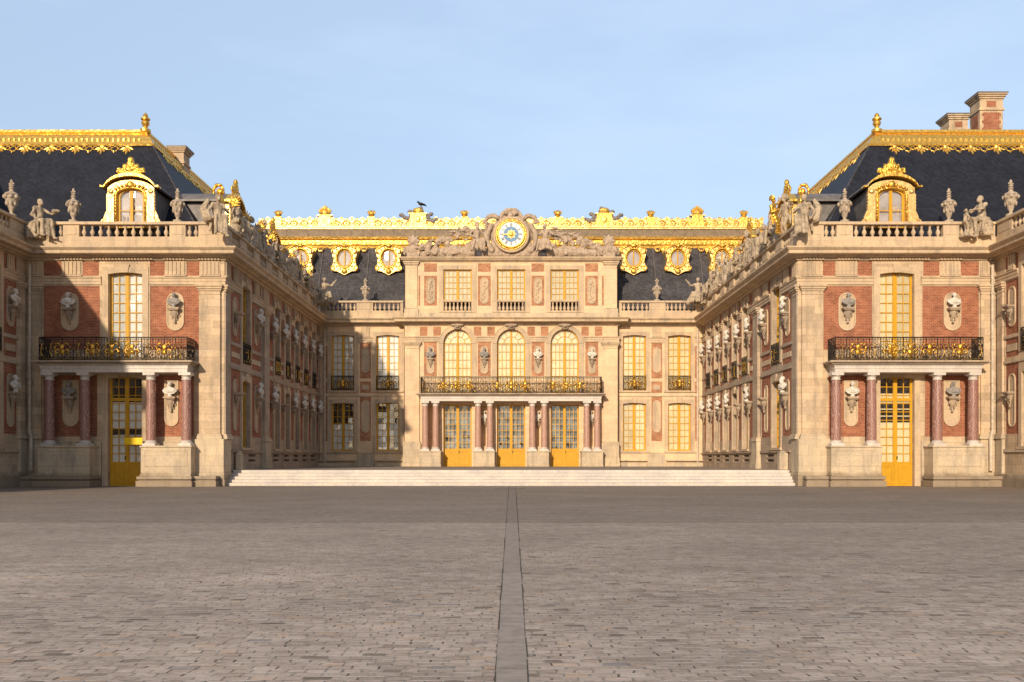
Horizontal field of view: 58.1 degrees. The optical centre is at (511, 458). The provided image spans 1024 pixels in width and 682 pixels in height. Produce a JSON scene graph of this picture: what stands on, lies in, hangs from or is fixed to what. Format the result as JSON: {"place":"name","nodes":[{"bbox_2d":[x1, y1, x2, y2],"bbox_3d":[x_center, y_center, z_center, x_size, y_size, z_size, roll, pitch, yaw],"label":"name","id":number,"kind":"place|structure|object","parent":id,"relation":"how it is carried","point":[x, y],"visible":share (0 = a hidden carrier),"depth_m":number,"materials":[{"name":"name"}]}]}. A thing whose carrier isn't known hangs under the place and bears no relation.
{"place":"outdoors","nodes":[
{"label":"outdoors","id":0,"kind":"place"},
{"bbox_2d":[0,486,1023,681],"bbox_3d":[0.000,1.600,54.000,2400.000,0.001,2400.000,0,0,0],"label":"paved ground","id":1,"kind":"structure","parent":0,"point":[619,584],"depth_m":11.82,"materials":[{"name":"stone"}]},
{"bbox_2d":[0,209,33,487],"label":"palace side block","id":2,"kind":"structure","parent":1,"relation":"on","point":[16,250],"depth_m":52.38,"materials":[{"name":"stone"}]},
{"bbox_2d":[0,258,3,350],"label":"window","id":3,"kind":"structure","parent":2,"relation":"in","point":[1,260],"depth_m":51.36,"materials":[{"name":"paint"}]},
{"bbox_2d":[0,365,5,448],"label":"window","id":4,"kind":"structure","parent":2,"relation":"in","point":[2,446],"depth_m":51.25,"materials":[{"name":"paint"}]},
{"bbox_2d":[2,179,20,216],"bbox_3d":[-28.650,-14.960,52.850,0.864,2.121,0.877,0,0,44],"label":"garden urn","id":5,"kind":"object","parent":2,"relation":"on","point":[11,197],"visible":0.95,"depth_m":52.68,"materials":[{"name":"stone"}]},
{"bbox_2d":[9,375,20,391],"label":"bust","id":6,"kind":"object","parent":2,"relation":"on","point":[15,384],"visible":1,"depth_m":52.17,"materials":[{"name":"stone"}]},
{"bbox_2d":[10,288,20,304],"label":"bust","id":7,"kind":"object","parent":2,"relation":"on","point":[15,298],"visible":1,"depth_m":52.16,"materials":[{"name":"stone"}]},
{"bbox_2d":[124,438,142,473],"bbox_3d":[-21.785,0.190,53.450,1.270,2.820,0.300,0,0,0],"label":"yellow sign","id":8,"kind":"object","parent":1,"relation":"on","point":[133,441],"visible":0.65,"depth_m":53.38,"materials":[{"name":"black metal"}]},
{"bbox_2d":[0,113,327,486],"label":"palace wing","id":9,"kind":"structure","parent":1,"relation":"on","point":[120,343],"depth_m":54.04,"materials":[{"name":"beige stone"}]},
{"bbox_2d":[26,199,59,239],"bbox_3d":[-27.262,-13.985,53.665,1.600,2.404,1.260,0,0,28],"label":"seated statue","id":10,"kind":"object","parent":9,"relation":"on","point":[39,226],"visible":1,"depth_m":53.54,"materials":[{"name":"stone"}]},
{"bbox_2d":[60,292,75,306],"bbox_3d":[-25.849,-9.207,53.718,0.866,1.023,0.374,0,0,-6],"label":"bust","id":11,"kind":"object","parent":9,"relation":"on","point":[67,301],"visible":1,"depth_m":53.62,"materials":[{"name":"stone"}]},
{"bbox_2d":[61,381,75,395],"bbox_3d":[-25.799,-4.003,53.739,0.866,1.014,0.416,0,0,4],"label":"bust","id":12,"kind":"object","parent":9,"relation":"on","point":[67,390],"visible":1,"depth_m":53.63,"materials":[{"name":"white stone"}]},
{"bbox_2d":[65,188,81,220],"bbox_3d":[-25.750,-14.910,54.220,0.835,2.020,0.823,0,0,-32],"label":"garden urn","id":13,"kind":"object","parent":9,"relation":"on","point":[73,204],"visible":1,"depth_m":54.04,"materials":[{"name":"stone"}]},
{"bbox_2d":[102,374,145,485],"bbox_3d":[-22.620,-1.746,54.422,2.680,6.692,0.955,0,0,0],"label":"glazed door","id":14,"kind":"structure","parent":9,"relation":"in","point":[128,408],"depth_m":54.30,"materials":[{"name":"paint"}]},
{"bbox_2d":[102,264,148,357],"bbox_3d":[-22.600,-8.535,54.140,2.720,5.670,0.490,0,0,0],"label":"window","id":15,"kind":"structure","parent":9,"relation":"in","point":[129,286],"depth_m":54.29,"materials":[{"name":"glass"}]},
{"bbox_2d":[162,381,176,395],"bbox_3d":[-19.900,-4.003,53.739,0.866,1.014,0.416,0,0,-1],"label":"bust","id":16,"kind":"object","parent":9,"relation":"on","point":[169,390],"visible":1,"depth_m":53.62,"materials":[{"name":"stone"}]},
{"bbox_2d":[167,292,180,306],"bbox_3d":[-19.682,-9.198,53.718,0.866,1.005,0.374,0,0,10],"label":"bust","id":17,"kind":"object","parent":9,"relation":"on","point":[173,301],"visible":1,"depth_m":53.61,"materials":[{"name":"white stone"}]},
{"bbox_2d":[170,188,184,220],"bbox_3d":[-19.620,-14.910,54.220,0.823,2.020,0.835,0,0,22],"label":"garden urn","id":18,"kind":"object","parent":9,"relation":"on","point":[177,204],"visible":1,"depth_m":54.03,"materials":[{"name":"stone"}]},
{"bbox_2d":[200,183,229,236],"bbox_3d":[-17.146,-14.569,53.746,1.631,3.526,2.112,0,0,-38],"label":"seated statue","id":19,"kind":"object","parent":9,"relation":"on","point":[218,218],"visible":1,"depth_m":53.61,"materials":[{"name":"stone"}]},
{"bbox_2d":[227,194,252,236],"bbox_3d":[-16.852,-15.141,57.217,1.409,2.567,1.206,0,0,23],"label":"parapet statue","id":20,"kind":"object","parent":9,"relation":"on","point":[237,221],"visible":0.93,"depth_m":57.13,"materials":[{"name":"stone"}]},
{"bbox_2d":[241,279,251,365],"bbox_3d":[-16.938,-8.660,58.400,0.485,5.320,2.300,0,0,0],"label":"window","id":21,"kind":"structure","parent":9,"relation":"in","point":[245,284],"depth_m":58.99,"materials":[{"name":"paint"}]},
{"bbox_2d":[240,374,253,449],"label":"window","id":22,"kind":"structure","parent":9,"relation":"in","point":[244,379],"depth_m":58.99,"materials":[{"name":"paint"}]},
{"bbox_2d":[242,210,259,250],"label":"parapet statue","id":23,"kind":"object","parent":9,"relation":"on","point":[254,238],"visible":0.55,"depth_m":60.25,"materials":[{"name":"stone"}]},
{"bbox_2d":[255,223,263,254],"bbox_3d":[-17.027,-14.704,61.947,0.702,2.123,1.756,0,0,-9],"label":"parapet trophy","id":24,"kind":"object","parent":9,"relation":"on","point":[259,241],"visible":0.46,"depth_m":61.80,"materials":[{"name":"stone"}]},
{"bbox_2d":[254,219,272,257],"bbox_3d":[-17.030,-15.182,63.583,0.934,2.697,1.185,0,0,23],"label":"parapet statue","id":25,"kind":"object","parent":9,"relation":"on","point":[263,225],"visible":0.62,"depth_m":63.35,"materials":[{"name":"stone"}]},
{"bbox_2d":[267,239,275,262],"bbox_3d":[-17.090,-14.594,65.073,0.737,1.832,1.516,0,0,18],"label":"parapet trophy","id":26,"kind":"object","parent":9,"relation":"on","point":[271,251],"visible":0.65,"depth_m":64.96,"materials":[{"name":"stone"}]},
{"bbox_2d":[267,230,286,267],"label":"parapet statue","id":27,"kind":"object","parent":9,"relation":"on","point":[281,259],"visible":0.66,"depth_m":66.38,"materials":[{"name":"stone"}]},
{"bbox_2d":[273,300,280,374],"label":"window","id":28,"kind":"structure","parent":9,"relation":"in","point":[278,306],"depth_m":66.13,"materials":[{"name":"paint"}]},
{"bbox_2d":[273,384,282,450],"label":"window","id":29,"kind":"structure","parent":9,"relation":"in","point":[277,385],"depth_m":66.42,"materials":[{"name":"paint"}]},
{"bbox_2d":[279,244,292,278],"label":"parapet statue","id":30,"kind":"object","parent":9,"relation":"on","point":[288,267],"visible":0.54,"depth_m":69.61,"materials":[{"name":"stone"}]},
{"bbox_2d":[284,307,290,379],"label":"window","id":31,"kind":"structure","parent":9,"relation":"in","point":[288,313],"depth_m":68.81,"materials":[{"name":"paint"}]},
{"bbox_2d":[284,387,291,451],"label":"window","id":32,"kind":"structure","parent":9,"relation":"in","point":[286,392],"depth_m":68.40,"materials":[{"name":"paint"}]},
{"bbox_2d":[289,249,302,283],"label":"parapet statue","id":33,"kind":"object","parent":9,"relation":"on","point":[294,254],"visible":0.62,"depth_m":72.69,"materials":[{"name":"stone"}]},
{"bbox_2d":[294,314,299,380],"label":"window","id":34,"kind":"structure","parent":9,"relation":"in","point":[297,316],"depth_m":72.36,"materials":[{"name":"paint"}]},
{"bbox_2d":[294,390,301,451],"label":"window","id":35,"kind":"structure","parent":9,"relation":"in","point":[297,391],"depth_m":72.45,"materials":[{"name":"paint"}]},
{"bbox_2d":[298,263,304,288],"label":"parapet trophy","id":36,"kind":"object","parent":9,"relation":"on","point":[300,269],"visible":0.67,"depth_m":74.09,"materials":[{"name":"stone"}]},
{"bbox_2d":[303,320,308,385],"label":"window","id":37,"kind":"structure","parent":9,"relation":"in","point":[304,323],"depth_m":75.98,"materials":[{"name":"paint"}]},
{"bbox_2d":[303,393,309,451],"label":"window","id":38,"kind":"structure","parent":9,"relation":"in","point":[307,450],"depth_m":75.98,"materials":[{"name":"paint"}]},
{"bbox_2d":[299,260,315,290],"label":"parapet statue","id":39,"kind":"object","parent":9,"relation":"on","point":[308,281],"visible":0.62,"depth_m":75.71,"materials":[{"name":"stone"}]},
{"bbox_2d":[311,325,316,388],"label":"window","id":40,"kind":"structure","parent":9,"relation":"in","point":[314,330],"depth_m":79.05,"materials":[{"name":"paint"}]},
{"bbox_2d":[311,395,317,451],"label":"window","id":41,"kind":"structure","parent":9,"relation":"in","point":[315,402],"depth_m":79.05,"materials":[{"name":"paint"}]},
{"bbox_2d":[314,277,336,305],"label":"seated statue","id":42,"kind":"object","parent":9,"relation":"attached to","point":[324,297],"visible":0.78,"depth_m":79.72,"materials":[{"name":"stone"}]},
{"bbox_2d":[227,470,794,485],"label":"marble steps","id":43,"kind":"structure","parent":1,"relation":"on","point":[510,477],"depth_m":54.67,"materials":[{"name":"white stone"}]},
{"bbox_2d":[236,451,242,469],"bbox_3d":[-16.500,0.087,56.000,0.340,1.176,0.500,0,0,0],"label":"stone bollard","id":44,"kind":"object","parent":43,"relation":"on","point":[239,460],"visible":1,"depth_m":55.75,"materials":[{"name":"stone"}]},
{"bbox_2d":[777,451,787,469],"bbox_3d":[16.500,0.087,56.000,0.520,1.176,0.500,0,0,0],"label":"stone bollard","id":45,"kind":"object","parent":43,"relation":"on","point":[782,460],"visible":1,"depth_m":55.75,"materials":[{"name":"stone"}]},
{"bbox_2d":[248,467,773,469],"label":"terrace","id":46,"kind":"structure","parent":1,"relation":"on","point":[510,468],"depth_m":64.82,"materials":[{"name":"stone"}]},
{"bbox_2d":[494,486,527,681],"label":"gutter joint","id":47,"kind":"object","parent":1,"relation":"on","point":[501,592],"visible":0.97,"depth_m":10.81,"materials":[{"name":"grey stone"}]},
{"bbox_2d":[259,205,763,466],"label":"palace central block","id":48,"kind":"structure","parent":1,"relation":"on","point":[392,394],"depth_m":80.92,"materials":[{"name":"stone"}]},
{"bbox_2d":[327,398,357,452],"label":"window","id":49,"kind":"structure","parent":48,"relation":"in","point":[344,412],"depth_m":81.28,"materials":[{"name":"paint"}]},
{"bbox_2d":[327,332,357,391],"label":"window","id":50,"kind":"structure","parent":48,"relation":"in","point":[344,344],"depth_m":81.30,"materials":[{"name":"paint"}]},
{"bbox_2d":[361,278,369,300],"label":"garden urn","id":51,"kind":"object","parent":48,"relation":"on","point":[365,289],"visible":1,"depth_m":81.04,"materials":[{"name":"stone"}]},
{"bbox_2d":[372,398,402,452],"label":"window","id":52,"kind":"structure","parent":48,"relation":"in","point":[389,412],"depth_m":81.28,"materials":[{"name":"paint"}]},
{"bbox_2d":[372,332,403,391],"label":"window","id":53,"kind":"structure","parent":48,"relation":"in","point":[389,344],"depth_m":81.30,"materials":[{"name":"paint"}]},
{"bbox_2d":[403,235,420,255],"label":"stone trophy","id":54,"kind":"object","parent":48,"relation":"on","point":[413,241],"visible":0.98,"depth_m":80.50,"materials":[{"name":"beige stone"}]},
{"bbox_2d":[438,325,475,390],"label":"window","id":55,"kind":"structure","parent":48,"relation":"in","point":[459,347],"depth_m":80.69,"materials":[{"name":"glass"}]},
{"bbox_2d":[444,405,471,466],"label":"glazed door","id":56,"kind":"structure","parent":48,"relation":"in","point":[457,418],"depth_m":80.83,"materials":[{"name":"paint"}]},
{"bbox_2d":[439,265,476,311],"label":"window","id":57,"kind":"structure","parent":48,"relation":"in","point":[458,284],"depth_m":80.79,"materials":[{"name":"paint"}]},
{"bbox_2d":[415,208,605,255],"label":"carved pediment","id":58,"kind":"structure","parent":48,"relation":"on","point":[482,243],"depth_m":80.36,"materials":[{"name":"stone"}]},
{"bbox_2d":[493,216,528,252],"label":"clock","id":59,"kind":"object","parent":58,"relation":"attached to","point":[510,232],"visible":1,"depth_m":80.03,"materials":[{"name":"metal"}]},
{"bbox_2d":[492,325,529,390],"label":"window","id":60,"kind":"structure","parent":48,"relation":"in","point":[510,351],"depth_m":80.77,"materials":[{"name":"glass"}]},
{"bbox_2d":[497,405,524,466],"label":"glazed door","id":61,"kind":"structure","parent":48,"relation":"in","point":[510,418],"depth_m":80.87,"materials":[{"name":"paint"}]},
{"bbox_2d":[492,265,529,311],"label":"window","id":62,"kind":"structure","parent":48,"relation":"in","point":[506,284],"depth_m":80.79,"materials":[{"name":"paint"}]},
{"bbox_2d":[546,325,583,390],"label":"window","id":63,"kind":"structure","parent":48,"relation":"in","point":[564,353],"depth_m":80.69,"materials":[{"name":"glass"}]},
{"bbox_2d":[551,405,578,466],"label":"glazed door","id":64,"kind":"structure","parent":48,"relation":"in","point":[564,418],"depth_m":80.83,"materials":[{"name":"paint"}]},
{"bbox_2d":[546,265,583,311],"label":"window","id":65,"kind":"structure","parent":48,"relation":"in","point":[560,284],"depth_m":80.79,"materials":[{"name":"paint"}]},
{"bbox_2d":[603,235,619,255],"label":"stone trophy","id":66,"kind":"object","parent":48,"relation":"on","point":[610,248],"visible":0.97,"depth_m":80.50,"materials":[{"name":"beige stone"}]},
{"bbox_2d":[619,398,650,452],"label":"window","id":67,"kind":"structure","parent":48,"relation":"in","point":[634,414],"depth_m":81.28,"materials":[{"name":"paint"}]},
{"bbox_2d":[619,332,650,391],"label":"window","id":68,"kind":"structure","parent":48,"relation":"in","point":[634,347],"depth_m":81.30,"materials":[{"name":"paint"}]},
{"bbox_2d":[652,278,661,300],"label":"garden urn","id":69,"kind":"object","parent":48,"relation":"on","point":[656,289],"visible":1,"depth_m":81.03,"materials":[{"name":"stone"}]},
{"bbox_2d":[664,398,695,452],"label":"window","id":70,"kind":"structure","parent":48,"relation":"in","point":[677,412],"depth_m":81.30,"materials":[{"name":"paint"}]},
{"bbox_2d":[664,332,695,391],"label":"window","id":71,"kind":"structure","parent":48,"relation":"in","point":[677,344],"depth_m":81.30,"materials":[{"name":"paint"}]},
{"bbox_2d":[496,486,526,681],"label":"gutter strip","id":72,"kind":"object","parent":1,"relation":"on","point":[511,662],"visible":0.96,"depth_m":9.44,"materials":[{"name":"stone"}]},
{"bbox_2d":[694,91,1023,486],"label":"palace wing","id":73,"kind":"structure","parent":1,"relation":"on","point":[902,343],"depth_m":54.06,"materials":[{"name":"beige stone"}]},
{"bbox_2d":[685,277,709,305],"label":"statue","id":74,"kind":"object","parent":73,"relation":"attached to","point":[695,297],"visible":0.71,"depth_m":79.53,"materials":[{"name":"stone"}]},
{"bbox_2d":[700,267,714,295],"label":"parapet statue","id":75,"kind":"object","parent":73,"relation":"on","point":[705,289],"visible":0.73,"depth_m":78.28,"materials":[{"name":"stone"}]},
{"bbox_2d":[705,395,710,451],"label":"window","id":76,"kind":"structure","parent":73,"relation":"in","point":[708,395],"depth_m":79.01,"materials":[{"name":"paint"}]},
{"bbox_2d":[706,325,710,388],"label":"window","id":77,"kind":"structure","parent":73,"relation":"in","point":[708,328],"depth_m":78.36,"materials":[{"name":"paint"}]},
{"bbox_2d":[711,258,720,290],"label":"parapet statue","id":78,"kind":"object","parent":73,"relation":"on","point":[717,262],"visible":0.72,"depth_m":75.83,"materials":[{"name":"stone"}]},
{"bbox_2d":[712,393,719,451],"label":"window","id":79,"kind":"structure","parent":73,"relation":"in","point":[714,450],"depth_m":74.42,"materials":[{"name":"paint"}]},
{"bbox_2d":[714,320,719,384],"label":"window","id":80,"kind":"structure","parent":73,"relation":"in","point":[716,323],"depth_m":74.42,"materials":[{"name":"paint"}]},
{"bbox_2d":[720,254,728,285],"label":"parapet statue","id":81,"kind":"object","parent":73,"relation":"on","point":[723,275],"visible":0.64,"depth_m":72.76,"materials":[{"name":"stone"}]},
{"bbox_2d":[721,390,728,451],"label":"window","id":82,"kind":"structure","parent":73,"relation":"in","point":[724,391],"depth_m":72.66,"materials":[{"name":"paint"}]},
{"bbox_2d":[722,314,727,380],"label":"window","id":83,"kind":"structure","parent":73,"relation":"in","point":[725,317],"depth_m":72.36,"materials":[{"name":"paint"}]},
{"bbox_2d":[724,244,739,275],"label":"parapet statue","id":84,"kind":"object","parent":73,"relation":"on","point":[730,269],"visible":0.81,"depth_m":69.55,"materials":[{"name":"stone"}]},
{"bbox_2d":[730,387,737,451],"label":"window","id":85,"kind":"structure","parent":73,"relation":"in","point":[735,391],"depth_m":69.85,"materials":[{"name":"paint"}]},
{"bbox_2d":[731,307,737,379],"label":"window","id":86,"kind":"structure","parent":73,"relation":"in","point":[734,309],"depth_m":69.85,"materials":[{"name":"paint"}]},
{"bbox_2d":[736,246,743,271],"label":"parapet trophy","id":87,"kind":"object","parent":73,"relation":"on","point":[740,254],"visible":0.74,"depth_m":67.94,"materials":[{"name":"stone"}]},
{"bbox_2d":[740,384,748,450],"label":"window","id":88,"kind":"structure","parent":73,"relation":"in","point":[744,385],"depth_m":66.73,"materials":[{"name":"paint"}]},
{"bbox_2d":[739,230,750,267],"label":"parapet statue","id":89,"kind":"object","parent":73,"relation":"on","point":[746,242],"visible":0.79,"depth_m":66.50,"materials":[{"name":"stone"}]},
{"bbox_2d":[741,300,748,373],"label":"window","id":90,"kind":"structure","parent":73,"relation":"in","point":[744,305],"depth_m":66.49,"materials":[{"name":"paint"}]},
{"bbox_2d":[750,225,760,260],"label":"parapet statue","id":91,"kind":"object","parent":73,"relation":"on","point":[755,249],"visible":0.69,"depth_m":63.42,"materials":[{"name":"stone"}]},
{"bbox_2d":[756,210,775,247],"bbox_3d":[16.890,-15.159,60.282,1.491,2.603,1.206,0,0,-23],"label":"parapet statue","id":92,"kind":"object","parent":73,"relation":"on","point":[764,238],"visible":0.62,"depth_m":60.24,"materials":[{"name":"stone"}]},
{"bbox_2d":[769,374,781,449],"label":"window","id":93,"kind":"structure","parent":73,"relation":"in","point":[775,379],"depth_m":59.05,"materials":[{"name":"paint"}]},
{"bbox_2d":[770,279,781,365],"bbox_3d":[16.938,-8.660,58.400,0.485,5.320,2.300,0,0,0],"label":"window","id":94,"kind":"structure","parent":73,"relation":"in","point":[776,285],"depth_m":59.05,"materials":[{"name":"paint"}]},
{"bbox_2d":[769,193,791,236],"bbox_3d":[16.659,-15.182,57.113,1.600,2.697,1.185,0,0,-22],"label":"parapet statue","id":95,"kind":"object","parent":73,"relation":"on","point":[780,229],"visible":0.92,"depth_m":57.09,"materials":[{"name":"stone"}]},
{"bbox_2d":[778,376,786,391],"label":"bust","id":96,"kind":"object","parent":73,"relation":"on","point":[782,385],"visible":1,"depth_m":55.94,"materials":[{"name":"stone"}]},
{"bbox_2d":[778,296,786,311],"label":"bust","id":97,"kind":"object","parent":73,"relation":"on","point":[782,305],"visible":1,"depth_m":55.92,"materials":[{"name":"stone"}]},
{"bbox_2d":[793,183,821,236],"bbox_3d":[17.146,-14.569,53.746,1.631,3.526,2.112,0,0,38],"label":"seated statue","id":98,"kind":"object","parent":73,"relation":"on","point":[803,219],"visible":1,"depth_m":53.59,"materials":[{"name":"stone"}]},
{"bbox_2d":[837,188,851,220],"bbox_3d":[19.620,-14.910,54.220,0.823,2.020,0.835,0,0,-22],"label":"garden urn","id":99,"kind":"object","parent":73,"relation":"on","point":[844,204],"visible":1,"depth_m":54.03,"materials":[{"name":"stone"}]},
{"bbox_2d":[842,292,855,306],"bbox_3d":[19.682,-9.198,53.718,0.867,1.005,0.374,0,0,-10],"label":"bust","id":100,"kind":"object","parent":73,"relation":"on","point":[848,301],"visible":1,"depth_m":53.61,"materials":[{"name":"white stone"}]},
{"bbox_2d":[845,381,859,395],"bbox_3d":[19.900,-4.007,53.718,0.866,1.023,0.374,0,0,0],"label":"bust","id":101,"kind":"object","parent":73,"relation":"on","point":[852,390],"visible":1,"depth_m":53.62,"materials":[{"name":"stone"}]},
{"bbox_2d":[874,264,919,357],"bbox_3d":[22.600,-8.535,54.140,2.720,5.670,0.490,0,0,0],"label":"window","id":102,"kind":"structure","parent":73,"relation":"in","point":[892,285],"depth_m":54.29,"materials":[{"name":"paint"}]},
{"bbox_2d":[876,374,919,485],"bbox_3d":[22.620,-1.746,54.422,2.680,6.692,0.955,0,0,0],"label":"glazed door","id":103,"kind":"structure","parent":73,"relation":"in","point":[893,400],"depth_m":54.30,"materials":[{"name":"paint"}]},
{"bbox_2d":[941,188,956,220],"bbox_3d":[25.750,-14.910,54.220,0.835,2.020,0.823,0,0,32],"label":"garden urn","id":104,"kind":"object","parent":73,"relation":"on","point":[948,204],"visible":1,"depth_m":54.05,"materials":[{"name":"stone"}]},
{"bbox_2d":[946,381,960,395],"bbox_3d":[25.801,-4.003,53.739,0.867,1.014,0.416,0,0,5],"label":"bust","id":105,"kind":"object","parent":73,"relation":"on","point":[953,390],"visible":1,"depth_m":53.63,"materials":[{"name":"white stone"}]},
{"bbox_2d":[947,292,961,306],"bbox_3d":[25.851,-9.198,53.718,0.866,1.005,0.374,0,0,-5],"label":"bust","id":106,"kind":"object","parent":73,"relation":"on","point":[954,301],"visible":1,"depth_m":53.62,"materials":[{"name":"stone"}]},
{"bbox_2d":[959,195,993,237],"bbox_3d":[27.059,-14.103,53.733,1.733,2.557,1.153,0,0,-15],"label":"seated statue","id":107,"kind":"object","parent":73,"relation":"on","point":[981,223],"visible":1,"depth_m":53.50,"materials":[{"name":"stone"}]},
{"bbox_2d":[988,208,1023,487],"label":"palace side block","id":108,"kind":"structure","parent":1,"relation":"on","point":[1006,248],"depth_m":52.33,"materials":[{"name":"stone"}]},
{"bbox_2d":[1002,180,1019,216],"bbox_3d":[28.650,-14.960,52.850,0.864,2.121,0.877,0,0,-44],"label":"garden urn","id":109,"kind":"object","parent":108,"relation":"on","point":[1010,197],"visible":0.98,"depth_m":52.69,"materials":[{"name":"stone"}]},
{"bbox_2d":[1016,365,1023,448],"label":"window","id":110,"kind":"structure","parent":108,"relation":"in","point":[1020,368],"depth_m":51.29,"materials":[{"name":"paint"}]},
{"bbox_2d":[1018,257,1023,350],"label":"window","id":111,"kind":"structure","parent":108,"relation":"in","point":[1020,261],"depth_m":51.39,"materials":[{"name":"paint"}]},
{"bbox_2d":[0,0,1023,225],"label":"sky","id":112,"kind":"structure","parent":0,"point":[353,108],"materials":[{"name":"blue"}]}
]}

